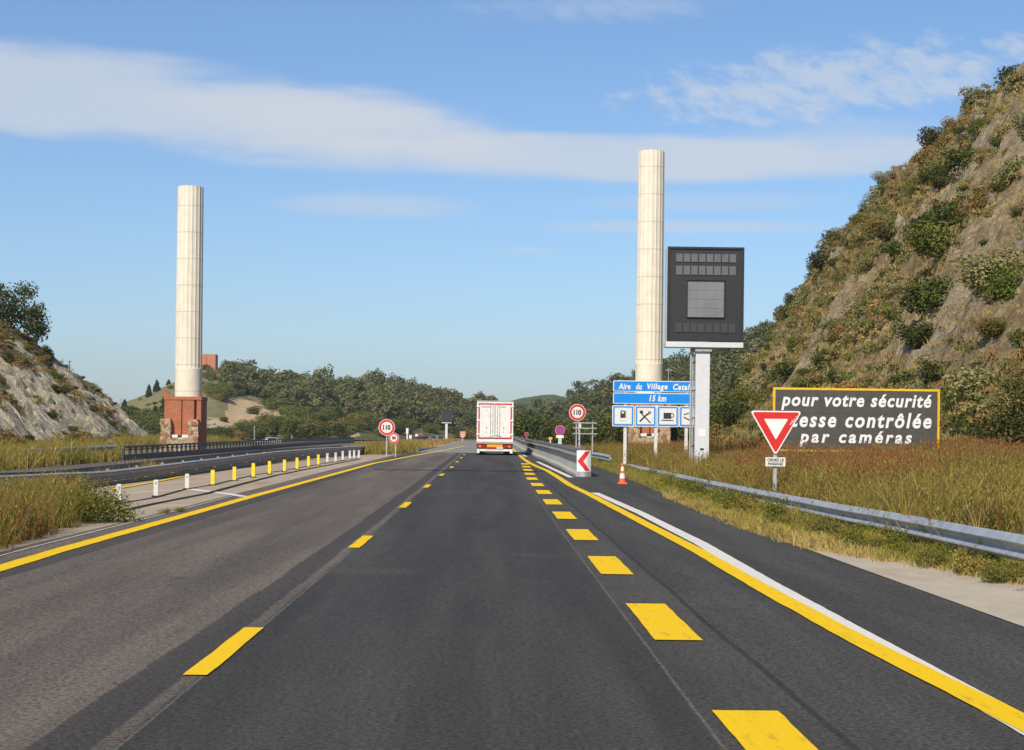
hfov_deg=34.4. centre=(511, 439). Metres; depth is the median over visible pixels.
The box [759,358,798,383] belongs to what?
shrub
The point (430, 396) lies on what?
forest tree
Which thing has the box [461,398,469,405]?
forest tree
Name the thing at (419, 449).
guardrail
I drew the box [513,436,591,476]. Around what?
safety barrier
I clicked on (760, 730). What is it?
lane dash
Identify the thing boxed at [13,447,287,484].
median grass
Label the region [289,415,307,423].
thicket
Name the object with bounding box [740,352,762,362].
shrub
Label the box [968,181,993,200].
shrub
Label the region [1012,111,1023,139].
shrub
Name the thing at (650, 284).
fluted column
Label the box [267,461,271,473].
bollard
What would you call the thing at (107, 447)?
guardrail
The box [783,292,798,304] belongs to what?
shrub
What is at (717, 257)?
display window
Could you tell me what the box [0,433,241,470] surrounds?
meadow grass
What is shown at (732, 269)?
display window
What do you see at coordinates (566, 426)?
bush
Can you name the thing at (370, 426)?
thicket
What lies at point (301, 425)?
thicket
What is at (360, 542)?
lane dash
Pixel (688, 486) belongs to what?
weed clump
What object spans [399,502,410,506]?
lane dash
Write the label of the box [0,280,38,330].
oak tree
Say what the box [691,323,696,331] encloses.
display window
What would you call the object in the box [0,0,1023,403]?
sky
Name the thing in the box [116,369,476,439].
distant hill
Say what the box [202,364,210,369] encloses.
bush
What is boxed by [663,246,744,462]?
message sign
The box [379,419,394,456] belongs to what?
speed limit sign
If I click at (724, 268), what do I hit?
display window
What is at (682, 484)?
weed clump
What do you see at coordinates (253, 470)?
bollard
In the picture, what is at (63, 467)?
opposite carriageway
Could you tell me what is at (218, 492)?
white stripe
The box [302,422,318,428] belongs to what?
thicket
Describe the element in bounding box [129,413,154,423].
thicket
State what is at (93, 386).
shrub
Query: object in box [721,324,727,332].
display window
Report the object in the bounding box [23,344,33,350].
shrub
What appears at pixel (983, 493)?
tall grass
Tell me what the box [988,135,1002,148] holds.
shrub
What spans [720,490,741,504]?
weed clump
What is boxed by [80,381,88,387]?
shrub
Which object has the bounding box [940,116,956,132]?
shrub
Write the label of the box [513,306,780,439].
distant wood
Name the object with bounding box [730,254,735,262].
display window
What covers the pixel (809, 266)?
shrub
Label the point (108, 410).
shrub
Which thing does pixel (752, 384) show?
bush
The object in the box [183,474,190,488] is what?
bollard
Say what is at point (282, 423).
thicket
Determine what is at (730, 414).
shrub
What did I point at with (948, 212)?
shrub
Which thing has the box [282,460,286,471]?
bollard
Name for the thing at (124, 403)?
cypress
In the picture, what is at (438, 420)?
forest tree
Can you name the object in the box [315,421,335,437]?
roadside tree
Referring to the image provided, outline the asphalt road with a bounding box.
[0,441,1023,749]
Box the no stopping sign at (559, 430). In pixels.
[555,425,564,444]
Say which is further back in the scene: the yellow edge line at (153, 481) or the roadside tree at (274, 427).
the roadside tree at (274, 427)
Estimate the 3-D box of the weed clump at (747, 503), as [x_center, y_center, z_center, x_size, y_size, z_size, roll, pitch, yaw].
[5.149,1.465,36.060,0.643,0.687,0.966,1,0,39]
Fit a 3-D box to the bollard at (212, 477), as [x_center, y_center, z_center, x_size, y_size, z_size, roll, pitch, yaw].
[-9.323,1.198,51.537,0.200,0.484,0.160,1,0,-1]
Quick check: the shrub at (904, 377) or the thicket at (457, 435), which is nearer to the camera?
the shrub at (904, 377)
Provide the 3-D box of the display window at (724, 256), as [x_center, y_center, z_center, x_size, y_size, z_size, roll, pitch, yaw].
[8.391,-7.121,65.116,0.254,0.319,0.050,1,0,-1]
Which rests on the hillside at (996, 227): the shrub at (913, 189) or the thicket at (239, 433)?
the shrub at (913, 189)
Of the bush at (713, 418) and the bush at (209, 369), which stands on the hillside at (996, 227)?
the bush at (713, 418)
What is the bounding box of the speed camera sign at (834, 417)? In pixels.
[773,387,939,452]
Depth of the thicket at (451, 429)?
585.80 m
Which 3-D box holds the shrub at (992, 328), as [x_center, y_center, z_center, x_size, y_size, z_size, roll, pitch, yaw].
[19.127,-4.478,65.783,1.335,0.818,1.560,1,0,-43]
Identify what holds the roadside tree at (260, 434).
on the ground at (149, 450)
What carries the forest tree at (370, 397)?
on the distant hill at (233, 409)
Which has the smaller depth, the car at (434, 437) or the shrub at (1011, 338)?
the shrub at (1011, 338)
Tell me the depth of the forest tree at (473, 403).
699.99 m
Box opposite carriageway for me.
[0,442,364,472]
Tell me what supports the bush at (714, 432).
on the ground at (149, 450)
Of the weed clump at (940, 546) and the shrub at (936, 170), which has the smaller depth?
the weed clump at (940, 546)
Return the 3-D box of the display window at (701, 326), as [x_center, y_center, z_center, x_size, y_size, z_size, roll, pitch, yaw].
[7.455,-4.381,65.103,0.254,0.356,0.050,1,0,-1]
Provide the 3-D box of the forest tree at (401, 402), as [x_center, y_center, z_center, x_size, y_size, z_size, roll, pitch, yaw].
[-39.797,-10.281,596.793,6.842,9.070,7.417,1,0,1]
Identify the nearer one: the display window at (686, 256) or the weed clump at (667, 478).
the weed clump at (667, 478)
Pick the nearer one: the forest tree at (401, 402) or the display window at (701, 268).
the display window at (701, 268)
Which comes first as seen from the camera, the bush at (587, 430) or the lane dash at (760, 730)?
the lane dash at (760, 730)
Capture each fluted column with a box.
[159,185,207,451]
[627,149,671,444]
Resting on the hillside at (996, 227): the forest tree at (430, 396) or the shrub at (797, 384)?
the shrub at (797, 384)
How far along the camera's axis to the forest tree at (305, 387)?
566.20 m
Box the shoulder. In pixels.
[0,441,459,551]
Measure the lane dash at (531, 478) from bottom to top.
0.017 m
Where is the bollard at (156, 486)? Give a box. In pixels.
[151,480,159,496]
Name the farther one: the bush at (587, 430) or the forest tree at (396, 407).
the forest tree at (396, 407)
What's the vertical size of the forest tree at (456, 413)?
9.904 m
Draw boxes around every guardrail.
[0,445,342,474]
[0,445,366,488]
[24,445,117,457]
[416,446,440,450]
[591,452,610,461]
[624,464,1023,561]
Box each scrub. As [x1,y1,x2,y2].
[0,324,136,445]
[716,71,1023,444]
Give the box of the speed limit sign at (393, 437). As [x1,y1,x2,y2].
[389,433,398,456]
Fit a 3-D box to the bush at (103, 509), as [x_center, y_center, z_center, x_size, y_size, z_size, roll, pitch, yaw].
[-7.853,1.152,30.544,2.025,1.055,1.631,1,0,7]
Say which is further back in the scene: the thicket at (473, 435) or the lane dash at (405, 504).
the thicket at (473, 435)
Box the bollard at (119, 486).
[116,484,123,501]
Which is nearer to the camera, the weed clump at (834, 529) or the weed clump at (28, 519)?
the weed clump at (28, 519)
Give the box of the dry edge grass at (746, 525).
[659,488,1023,585]
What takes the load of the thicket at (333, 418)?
on the distant hill at (233, 409)
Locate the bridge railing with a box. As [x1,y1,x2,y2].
[122,437,354,459]
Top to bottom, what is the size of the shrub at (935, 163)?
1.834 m
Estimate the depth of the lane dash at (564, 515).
34.73 m
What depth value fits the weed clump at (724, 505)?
36.44 m
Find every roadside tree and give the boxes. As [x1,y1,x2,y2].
[253,430,265,439]
[267,419,279,437]
[281,419,302,438]
[301,424,315,441]
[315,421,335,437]
[333,423,346,438]
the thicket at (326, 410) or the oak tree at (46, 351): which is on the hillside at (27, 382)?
the oak tree at (46, 351)
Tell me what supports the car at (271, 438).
on the ground at (149, 450)
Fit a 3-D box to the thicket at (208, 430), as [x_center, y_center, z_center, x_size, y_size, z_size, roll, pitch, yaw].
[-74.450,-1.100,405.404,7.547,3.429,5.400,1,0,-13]
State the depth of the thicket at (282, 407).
533.79 m
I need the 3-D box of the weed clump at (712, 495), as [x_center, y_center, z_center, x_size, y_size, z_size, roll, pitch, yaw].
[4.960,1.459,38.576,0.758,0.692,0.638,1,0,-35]
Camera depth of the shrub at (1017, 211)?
82.86 m
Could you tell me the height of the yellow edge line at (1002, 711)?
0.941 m
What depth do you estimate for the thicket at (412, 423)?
567.01 m
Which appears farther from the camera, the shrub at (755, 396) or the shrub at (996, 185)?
the shrub at (755, 396)
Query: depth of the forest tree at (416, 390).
674.65 m
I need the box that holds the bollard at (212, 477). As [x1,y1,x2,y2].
[209,470,215,484]
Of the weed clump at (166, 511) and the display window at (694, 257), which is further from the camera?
the display window at (694, 257)
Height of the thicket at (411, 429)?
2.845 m
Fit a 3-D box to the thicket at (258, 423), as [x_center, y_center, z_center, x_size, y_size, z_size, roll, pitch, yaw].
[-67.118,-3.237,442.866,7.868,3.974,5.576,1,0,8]
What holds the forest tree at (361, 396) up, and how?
on the distant hill at (233, 409)
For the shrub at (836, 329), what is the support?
on the hillside at (996, 227)
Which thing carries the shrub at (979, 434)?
on the hillside at (996, 227)
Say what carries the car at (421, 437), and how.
on the opposite carriageway
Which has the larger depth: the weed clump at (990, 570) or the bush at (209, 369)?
the bush at (209, 369)
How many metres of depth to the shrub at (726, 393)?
208.02 m
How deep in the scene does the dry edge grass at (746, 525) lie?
26.86 m
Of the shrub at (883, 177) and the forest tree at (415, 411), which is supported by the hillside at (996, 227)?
the shrub at (883, 177)
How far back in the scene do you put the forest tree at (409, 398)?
608.99 m
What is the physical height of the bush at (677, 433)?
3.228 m
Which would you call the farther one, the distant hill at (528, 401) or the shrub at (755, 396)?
the distant hill at (528, 401)
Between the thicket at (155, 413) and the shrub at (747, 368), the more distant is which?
the thicket at (155, 413)
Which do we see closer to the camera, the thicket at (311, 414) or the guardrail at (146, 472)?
the guardrail at (146, 472)
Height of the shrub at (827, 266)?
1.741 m
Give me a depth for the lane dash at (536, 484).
54.52 m
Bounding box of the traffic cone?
[617,463,626,483]
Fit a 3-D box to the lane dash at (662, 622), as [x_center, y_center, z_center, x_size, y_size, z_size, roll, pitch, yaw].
[1.370,1.668,15.271,0.408,0.005,3.000,1,0,-1]
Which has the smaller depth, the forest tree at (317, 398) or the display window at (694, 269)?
the display window at (694, 269)
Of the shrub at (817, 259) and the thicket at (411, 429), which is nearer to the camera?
the shrub at (817, 259)
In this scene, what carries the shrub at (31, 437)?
on the hillside at (27, 382)
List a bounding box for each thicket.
[120,405,139,410]
[124,408,143,417]
[126,411,138,418]
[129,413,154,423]
[141,414,163,424]
[141,422,160,436]
[143,410,163,418]
[148,418,160,426]
[206,387,229,397]
[207,428,219,436]
[207,430,225,436]
[208,386,226,398]
[210,426,232,437]
[212,382,227,386]
[213,384,233,396]
[217,425,239,433]
[228,429,251,439]
[232,382,242,389]
[233,422,251,430]
[236,419,255,424]
[244,427,266,437]
[245,388,256,394]
[247,420,271,428]
[252,413,279,421]
[257,424,269,432]
[258,396,274,405]
[262,396,290,408]
[265,415,300,424]
[276,414,301,422]
[277,404,294,414]
[278,408,287,414]
[278,419,298,427]
[281,423,304,429]
[281,430,305,440]
[286,405,313,413]
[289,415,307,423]
[301,419,323,426]
[302,405,323,413]
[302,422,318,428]
[303,411,327,420]
[303,412,323,421]
[319,408,336,414]
[323,412,337,420]
[327,415,343,422]
[329,417,359,428]
[330,409,346,417]
[333,423,358,436]
[345,415,366,427]
[348,414,370,420]
[351,419,368,431]
[364,419,380,430]
[367,412,378,419]
[367,415,389,426]
[372,426,388,436]
[390,416,409,426]
[393,423,408,433]
[403,426,413,432]
[407,419,417,428]
[421,421,440,433]
[448,426,461,433]
[453,428,475,434]
[454,432,471,438]
[459,429,476,438]
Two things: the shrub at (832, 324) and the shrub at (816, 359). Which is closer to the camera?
the shrub at (816, 359)
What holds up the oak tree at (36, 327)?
on the hillside at (27, 382)
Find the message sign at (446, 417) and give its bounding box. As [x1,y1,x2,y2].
[441,410,451,438]
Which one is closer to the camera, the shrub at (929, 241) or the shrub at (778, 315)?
the shrub at (929, 241)
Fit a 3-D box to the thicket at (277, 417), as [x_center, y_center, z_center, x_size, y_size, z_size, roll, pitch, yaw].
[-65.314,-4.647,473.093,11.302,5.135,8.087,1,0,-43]
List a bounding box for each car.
[257,437,280,442]
[414,436,428,439]
[429,436,443,438]
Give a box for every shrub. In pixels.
[0,376,6,385]
[1,354,8,361]
[19,356,29,362]
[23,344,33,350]
[23,434,35,440]
[24,334,36,341]
[35,354,51,362]
[47,412,58,418]
[51,371,64,378]
[56,386,71,394]
[65,425,77,431]
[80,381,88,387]
[88,383,98,389]
[105,406,114,414]
[108,420,118,426]
[716,392,731,403]
[717,402,755,427]
[723,425,738,435]
[727,373,740,389]
[727,384,758,406]
[738,362,755,375]
[739,412,748,419]
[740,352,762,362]
[743,387,770,407]
[748,353,762,364]
[758,362,768,371]
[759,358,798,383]
[764,325,777,337]
[764,344,771,351]
[771,328,787,344]
[772,307,784,322]
[778,303,794,318]
[782,315,797,328]
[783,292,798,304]
[783,333,806,352]
[787,289,813,315]
[788,299,809,319]
[790,377,814,387]
[795,368,812,376]
[800,286,809,294]
[805,250,834,270]
[806,262,814,272]
[806,350,835,369]
[814,235,837,254]
[819,270,827,279]
[821,227,842,245]
[822,258,833,270]
[825,257,838,266]
[826,370,844,381]
[827,318,846,339]
[831,323,846,340]
[840,238,851,247]
[840,335,853,347]
[849,212,864,227]
[853,254,876,272]
[857,200,866,211]
[858,216,885,238]
[862,184,882,204]
[869,170,892,185]
[874,224,896,240]
[879,238,904,262]
[881,210,903,227]
[882,368,915,388]
[885,187,898,195]
[886,378,926,388]
[890,320,936,349]
[897,218,954,261]
[898,275,953,315]
[903,181,919,194]
[907,217,920,228]
[913,143,938,164]
[914,168,936,185]
[916,126,944,147]
[916,360,957,385]
[917,207,943,231]
[920,155,945,168]
[920,163,938,180]
[926,199,958,212]
[927,174,954,189]
[928,201,964,230]
[932,132,951,148]
[933,163,949,176]
[936,144,980,177]
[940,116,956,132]
[940,271,956,284]
[940,388,962,409]
[945,364,1009,407]
[948,246,1023,290]
[949,125,964,135]
[952,192,989,216]
[953,134,964,149]
[958,86,984,114]
[965,423,993,441]
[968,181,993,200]
[969,116,991,130]
[970,146,997,164]
[972,429,1018,443]
[974,263,1023,304]
[974,316,1008,336]
[983,89,997,100]
[987,181,1012,193]
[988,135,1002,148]
[990,155,1023,187]
[992,122,1014,135]
[993,64,1020,87]
[1005,330,1023,347]
[1010,205,1023,219]
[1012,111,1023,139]
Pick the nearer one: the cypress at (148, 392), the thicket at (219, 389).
the thicket at (219, 389)
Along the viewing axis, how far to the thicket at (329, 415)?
508.02 m
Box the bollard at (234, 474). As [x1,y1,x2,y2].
[231,467,237,480]
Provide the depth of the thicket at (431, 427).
576.27 m
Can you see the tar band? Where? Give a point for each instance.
(466, 470)
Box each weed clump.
[5,508,40,535]
[158,508,171,513]
[173,506,185,511]
[656,470,676,485]
[676,477,699,490]
[679,480,698,492]
[688,477,711,496]
[708,487,737,504]
[711,486,737,498]
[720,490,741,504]
[720,498,746,506]
[720,501,739,510]
[731,491,761,513]
[759,494,790,518]
[762,511,792,525]
[797,513,836,531]
[804,517,839,535]
[815,523,846,537]
[832,526,865,543]
[845,535,878,548]
[856,520,874,536]
[868,536,894,547]
[876,522,895,539]
[884,535,910,544]
[885,540,910,554]
[887,526,908,548]
[914,548,948,567]
[921,547,946,556]
[928,541,948,552]
[947,547,994,575]
[974,538,1004,563]
[974,551,999,564]
[976,560,1021,583]
[1011,563,1023,583]
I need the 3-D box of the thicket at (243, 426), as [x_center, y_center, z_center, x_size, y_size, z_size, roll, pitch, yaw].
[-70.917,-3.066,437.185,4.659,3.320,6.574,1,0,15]
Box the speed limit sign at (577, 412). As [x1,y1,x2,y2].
[569,404,585,447]
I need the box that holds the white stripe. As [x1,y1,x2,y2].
[187,489,245,496]
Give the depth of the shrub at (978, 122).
120.13 m
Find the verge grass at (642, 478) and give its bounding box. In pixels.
[591,458,1023,583]
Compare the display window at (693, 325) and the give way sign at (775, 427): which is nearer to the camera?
the give way sign at (775, 427)
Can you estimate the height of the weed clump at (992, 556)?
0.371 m
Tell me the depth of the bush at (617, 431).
174.24 m
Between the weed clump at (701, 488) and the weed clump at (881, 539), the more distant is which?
the weed clump at (701, 488)
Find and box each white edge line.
[537,462,571,476]
[593,493,1023,734]
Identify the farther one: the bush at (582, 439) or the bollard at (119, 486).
the bush at (582, 439)
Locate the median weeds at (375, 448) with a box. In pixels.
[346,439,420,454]
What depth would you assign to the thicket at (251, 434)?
415.75 m
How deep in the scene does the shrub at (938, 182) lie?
118.92 m
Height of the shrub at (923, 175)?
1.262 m
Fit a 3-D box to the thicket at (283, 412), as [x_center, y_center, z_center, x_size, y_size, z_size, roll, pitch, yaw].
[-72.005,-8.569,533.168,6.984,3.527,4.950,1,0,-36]
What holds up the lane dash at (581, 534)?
on the asphalt road
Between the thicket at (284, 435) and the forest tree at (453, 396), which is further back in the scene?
the forest tree at (453, 396)
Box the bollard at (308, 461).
[306,456,309,466]
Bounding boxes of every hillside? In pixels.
[0,322,148,445]
[724,61,1023,441]
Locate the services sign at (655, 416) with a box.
[612,380,693,463]
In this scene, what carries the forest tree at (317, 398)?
on the distant hill at (233, 409)
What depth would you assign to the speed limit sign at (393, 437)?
103.90 m
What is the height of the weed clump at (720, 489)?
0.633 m
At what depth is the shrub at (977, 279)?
70.64 m
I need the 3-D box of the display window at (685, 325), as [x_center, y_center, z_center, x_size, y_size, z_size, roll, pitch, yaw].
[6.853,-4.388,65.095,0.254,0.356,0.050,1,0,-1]
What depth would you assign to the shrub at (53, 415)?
157.26 m
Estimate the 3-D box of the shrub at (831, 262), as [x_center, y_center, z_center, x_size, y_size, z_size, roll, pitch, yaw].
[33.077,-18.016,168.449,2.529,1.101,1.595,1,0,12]
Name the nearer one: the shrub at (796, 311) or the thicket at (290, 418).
the shrub at (796, 311)
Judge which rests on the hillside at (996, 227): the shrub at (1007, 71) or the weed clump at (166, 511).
the shrub at (1007, 71)
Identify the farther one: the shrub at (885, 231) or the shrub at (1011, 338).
the shrub at (885, 231)
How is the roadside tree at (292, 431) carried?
on the ground at (149, 450)
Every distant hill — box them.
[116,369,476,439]
[512,395,566,413]
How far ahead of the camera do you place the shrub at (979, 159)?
105.01 m
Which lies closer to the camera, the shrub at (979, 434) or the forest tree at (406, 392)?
the shrub at (979, 434)
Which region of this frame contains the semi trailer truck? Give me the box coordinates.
[475,400,513,454]
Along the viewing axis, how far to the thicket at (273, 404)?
554.84 m
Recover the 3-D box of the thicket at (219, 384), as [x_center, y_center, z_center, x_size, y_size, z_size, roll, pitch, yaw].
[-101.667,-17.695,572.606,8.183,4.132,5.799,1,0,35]
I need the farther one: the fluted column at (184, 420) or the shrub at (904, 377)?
the fluted column at (184, 420)
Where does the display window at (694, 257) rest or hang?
in the message sign at (704, 301)
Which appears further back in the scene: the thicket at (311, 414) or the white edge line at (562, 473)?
the thicket at (311, 414)
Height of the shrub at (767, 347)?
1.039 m
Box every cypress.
[121,399,127,407]
[145,384,151,397]
[152,380,160,391]
[159,398,164,412]
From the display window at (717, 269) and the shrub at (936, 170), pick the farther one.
the shrub at (936, 170)
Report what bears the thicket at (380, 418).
on the distant hill at (233, 409)
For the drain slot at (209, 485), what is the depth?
49.98 m
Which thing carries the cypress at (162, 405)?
on the distant hill at (233, 409)
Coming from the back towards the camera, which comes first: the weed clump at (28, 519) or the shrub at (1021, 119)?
the shrub at (1021, 119)
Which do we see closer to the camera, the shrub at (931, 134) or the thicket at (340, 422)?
the shrub at (931, 134)
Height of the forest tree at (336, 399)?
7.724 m
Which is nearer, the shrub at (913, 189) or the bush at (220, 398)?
the shrub at (913, 189)
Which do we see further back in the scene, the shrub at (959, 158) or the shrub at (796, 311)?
the shrub at (796, 311)
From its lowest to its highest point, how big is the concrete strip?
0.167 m
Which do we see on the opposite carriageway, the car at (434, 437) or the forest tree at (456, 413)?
the car at (434, 437)
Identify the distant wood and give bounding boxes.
[216,359,448,402]
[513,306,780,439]
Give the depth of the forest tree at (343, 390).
594.70 m
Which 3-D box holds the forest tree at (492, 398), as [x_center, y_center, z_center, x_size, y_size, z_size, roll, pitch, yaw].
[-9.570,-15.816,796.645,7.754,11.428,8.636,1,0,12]
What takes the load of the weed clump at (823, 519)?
on the ground at (149, 450)
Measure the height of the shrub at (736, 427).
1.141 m
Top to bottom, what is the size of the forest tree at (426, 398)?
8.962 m
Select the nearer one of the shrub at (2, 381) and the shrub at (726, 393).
the shrub at (2, 381)
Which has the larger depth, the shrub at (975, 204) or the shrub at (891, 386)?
the shrub at (975, 204)
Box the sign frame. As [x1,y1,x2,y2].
[573,422,596,451]
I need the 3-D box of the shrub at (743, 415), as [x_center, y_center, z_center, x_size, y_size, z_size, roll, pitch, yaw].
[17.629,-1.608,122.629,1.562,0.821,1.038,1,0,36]
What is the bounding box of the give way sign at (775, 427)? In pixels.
[751,411,800,490]
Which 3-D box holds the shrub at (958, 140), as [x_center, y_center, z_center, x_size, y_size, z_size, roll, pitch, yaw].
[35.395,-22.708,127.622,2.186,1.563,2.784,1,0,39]
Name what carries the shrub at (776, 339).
on the hillside at (996, 227)
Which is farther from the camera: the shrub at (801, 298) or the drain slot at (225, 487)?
the shrub at (801, 298)
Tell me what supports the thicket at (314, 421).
on the distant hill at (233, 409)
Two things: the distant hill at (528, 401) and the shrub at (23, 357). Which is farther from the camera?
the distant hill at (528, 401)
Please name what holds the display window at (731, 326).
in the message sign at (704, 301)
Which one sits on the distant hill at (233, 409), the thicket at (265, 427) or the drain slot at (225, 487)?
the thicket at (265, 427)
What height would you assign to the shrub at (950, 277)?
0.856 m
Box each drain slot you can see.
[113,459,358,512]
[114,460,344,503]
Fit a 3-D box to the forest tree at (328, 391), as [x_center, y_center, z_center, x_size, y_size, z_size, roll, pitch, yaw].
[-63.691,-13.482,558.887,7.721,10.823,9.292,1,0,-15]
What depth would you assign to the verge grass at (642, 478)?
30.83 m
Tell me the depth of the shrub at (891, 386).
69.14 m
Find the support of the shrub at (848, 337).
on the hillside at (996, 227)
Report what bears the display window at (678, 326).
in the message sign at (704, 301)
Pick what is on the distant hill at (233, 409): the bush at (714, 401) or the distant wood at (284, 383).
the distant wood at (284, 383)
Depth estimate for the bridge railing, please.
152.57 m
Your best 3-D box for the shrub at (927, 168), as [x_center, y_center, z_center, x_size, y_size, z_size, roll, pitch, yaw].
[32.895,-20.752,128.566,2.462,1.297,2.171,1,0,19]
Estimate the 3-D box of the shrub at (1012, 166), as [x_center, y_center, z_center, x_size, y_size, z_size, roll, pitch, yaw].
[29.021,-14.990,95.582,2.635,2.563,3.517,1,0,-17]
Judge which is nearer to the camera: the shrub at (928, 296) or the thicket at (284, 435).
the shrub at (928, 296)
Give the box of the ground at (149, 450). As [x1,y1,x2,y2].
[117,440,1023,626]
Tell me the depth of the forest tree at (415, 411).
585.12 m
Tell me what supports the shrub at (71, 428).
on the hillside at (27, 382)
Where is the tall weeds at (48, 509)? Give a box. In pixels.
[0,466,136,549]
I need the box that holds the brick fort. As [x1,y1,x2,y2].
[202,354,217,369]
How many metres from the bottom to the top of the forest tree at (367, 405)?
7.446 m
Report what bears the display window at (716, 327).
in the message sign at (704, 301)
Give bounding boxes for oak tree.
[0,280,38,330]
[15,300,51,345]
[41,347,53,362]
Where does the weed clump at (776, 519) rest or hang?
on the ground at (149, 450)
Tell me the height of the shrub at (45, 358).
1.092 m
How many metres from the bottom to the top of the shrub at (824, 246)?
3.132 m
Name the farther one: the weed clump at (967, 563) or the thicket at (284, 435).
the thicket at (284, 435)
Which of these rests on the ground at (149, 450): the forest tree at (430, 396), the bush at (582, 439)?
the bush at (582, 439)
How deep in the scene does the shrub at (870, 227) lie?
141.41 m
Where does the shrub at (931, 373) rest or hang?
on the hillside at (996, 227)
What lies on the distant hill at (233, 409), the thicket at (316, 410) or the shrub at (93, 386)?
the thicket at (316, 410)
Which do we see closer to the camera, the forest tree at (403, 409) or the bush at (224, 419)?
the bush at (224, 419)
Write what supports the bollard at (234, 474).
on the shoulder
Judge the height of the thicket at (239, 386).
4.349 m
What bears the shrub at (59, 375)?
on the hillside at (27, 382)
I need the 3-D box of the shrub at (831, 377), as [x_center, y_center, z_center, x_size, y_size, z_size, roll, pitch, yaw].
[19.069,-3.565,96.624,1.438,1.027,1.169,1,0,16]
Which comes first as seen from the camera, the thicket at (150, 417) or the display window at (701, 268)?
the display window at (701, 268)
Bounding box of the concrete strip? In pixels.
[773,536,1023,626]
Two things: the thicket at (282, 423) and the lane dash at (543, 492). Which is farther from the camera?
the thicket at (282, 423)
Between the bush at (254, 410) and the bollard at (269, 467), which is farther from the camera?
the bush at (254, 410)
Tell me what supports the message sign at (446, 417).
on the ground at (149, 450)
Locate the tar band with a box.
[373,469,564,471]
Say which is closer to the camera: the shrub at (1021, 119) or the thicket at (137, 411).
the shrub at (1021, 119)
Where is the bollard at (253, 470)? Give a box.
[250,463,255,477]
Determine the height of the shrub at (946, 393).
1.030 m
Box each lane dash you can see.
[183,627,263,674]
[349,536,371,547]
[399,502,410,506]
[526,477,537,479]
[530,483,543,485]
[536,490,551,493]
[543,499,561,503]
[552,511,576,518]
[566,529,597,539]
[588,556,632,573]
[626,603,701,639]
[712,710,817,749]
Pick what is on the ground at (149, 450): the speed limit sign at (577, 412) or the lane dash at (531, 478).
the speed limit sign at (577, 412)
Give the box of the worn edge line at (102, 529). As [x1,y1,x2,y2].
[0,495,234,555]
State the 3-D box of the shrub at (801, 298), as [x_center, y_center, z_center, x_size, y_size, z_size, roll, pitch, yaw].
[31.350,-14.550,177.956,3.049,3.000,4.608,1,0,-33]
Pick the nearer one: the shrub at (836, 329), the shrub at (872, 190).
the shrub at (836, 329)
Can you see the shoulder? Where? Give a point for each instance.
(195, 480)
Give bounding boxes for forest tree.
[290,388,312,406]
[293,385,311,397]
[308,385,326,407]
[312,383,334,402]
[323,398,334,408]
[331,393,340,405]
[337,389,357,398]
[339,391,355,405]
[339,395,355,415]
[353,399,366,411]
[356,390,368,403]
[361,401,373,412]
[362,381,375,391]
[365,386,383,395]
[365,392,381,401]
[371,395,393,417]
[384,384,405,398]
[386,397,401,415]
[395,398,405,416]
[400,400,416,419]
[402,386,412,396]
[403,392,423,405]
[404,399,428,423]
[409,384,425,395]
[417,384,429,395]
[418,396,430,403]
[421,393,434,404]
[422,404,443,423]
[434,416,444,429]
[437,413,450,429]
[439,397,451,406]
[441,388,458,406]
[444,407,464,427]
[446,402,454,408]
[453,413,466,426]
[454,390,463,401]
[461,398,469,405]
[461,411,476,428]
[465,397,485,408]
[471,391,490,401]
[487,395,498,400]
[710,384,727,397]
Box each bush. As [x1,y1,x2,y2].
[29,473,143,523]
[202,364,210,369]
[204,373,216,379]
[205,367,214,371]
[211,393,224,401]
[219,416,228,422]
[246,406,260,414]
[513,409,552,441]
[539,418,569,442]
[552,419,577,444]
[567,421,594,445]
[580,416,611,445]
[588,418,620,445]
[609,426,622,444]
[671,426,693,441]
[693,406,728,440]
[709,389,736,421]
[709,423,725,442]
[716,399,745,428]
[734,373,763,392]
[976,367,1023,449]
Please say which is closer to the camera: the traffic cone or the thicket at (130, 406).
the traffic cone
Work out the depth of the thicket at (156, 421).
433.37 m
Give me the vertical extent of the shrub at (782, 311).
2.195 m
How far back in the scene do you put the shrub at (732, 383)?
257.04 m
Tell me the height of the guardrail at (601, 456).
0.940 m
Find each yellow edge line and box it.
[0,446,462,570]
[112,473,197,488]
[513,448,1023,731]
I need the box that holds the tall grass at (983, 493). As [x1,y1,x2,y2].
[580,432,1023,550]
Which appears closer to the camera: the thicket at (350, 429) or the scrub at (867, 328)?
the scrub at (867, 328)
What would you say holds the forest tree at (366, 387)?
on the distant hill at (233, 409)
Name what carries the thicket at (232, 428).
on the distant hill at (233, 409)
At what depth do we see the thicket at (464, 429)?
583.54 m
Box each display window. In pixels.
[675,323,681,331]
[676,254,682,261]
[676,266,682,274]
[683,323,689,331]
[684,254,689,261]
[684,266,689,274]
[691,254,697,261]
[691,266,697,274]
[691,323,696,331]
[698,323,704,331]
[699,254,705,261]
[699,266,704,274]
[706,266,712,274]
[706,323,711,332]
[707,254,712,261]
[713,323,719,332]
[714,254,720,261]
[714,266,720,274]
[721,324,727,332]
[722,254,728,261]
[722,266,727,274]
[729,266,735,274]
[729,324,734,332]
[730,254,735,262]

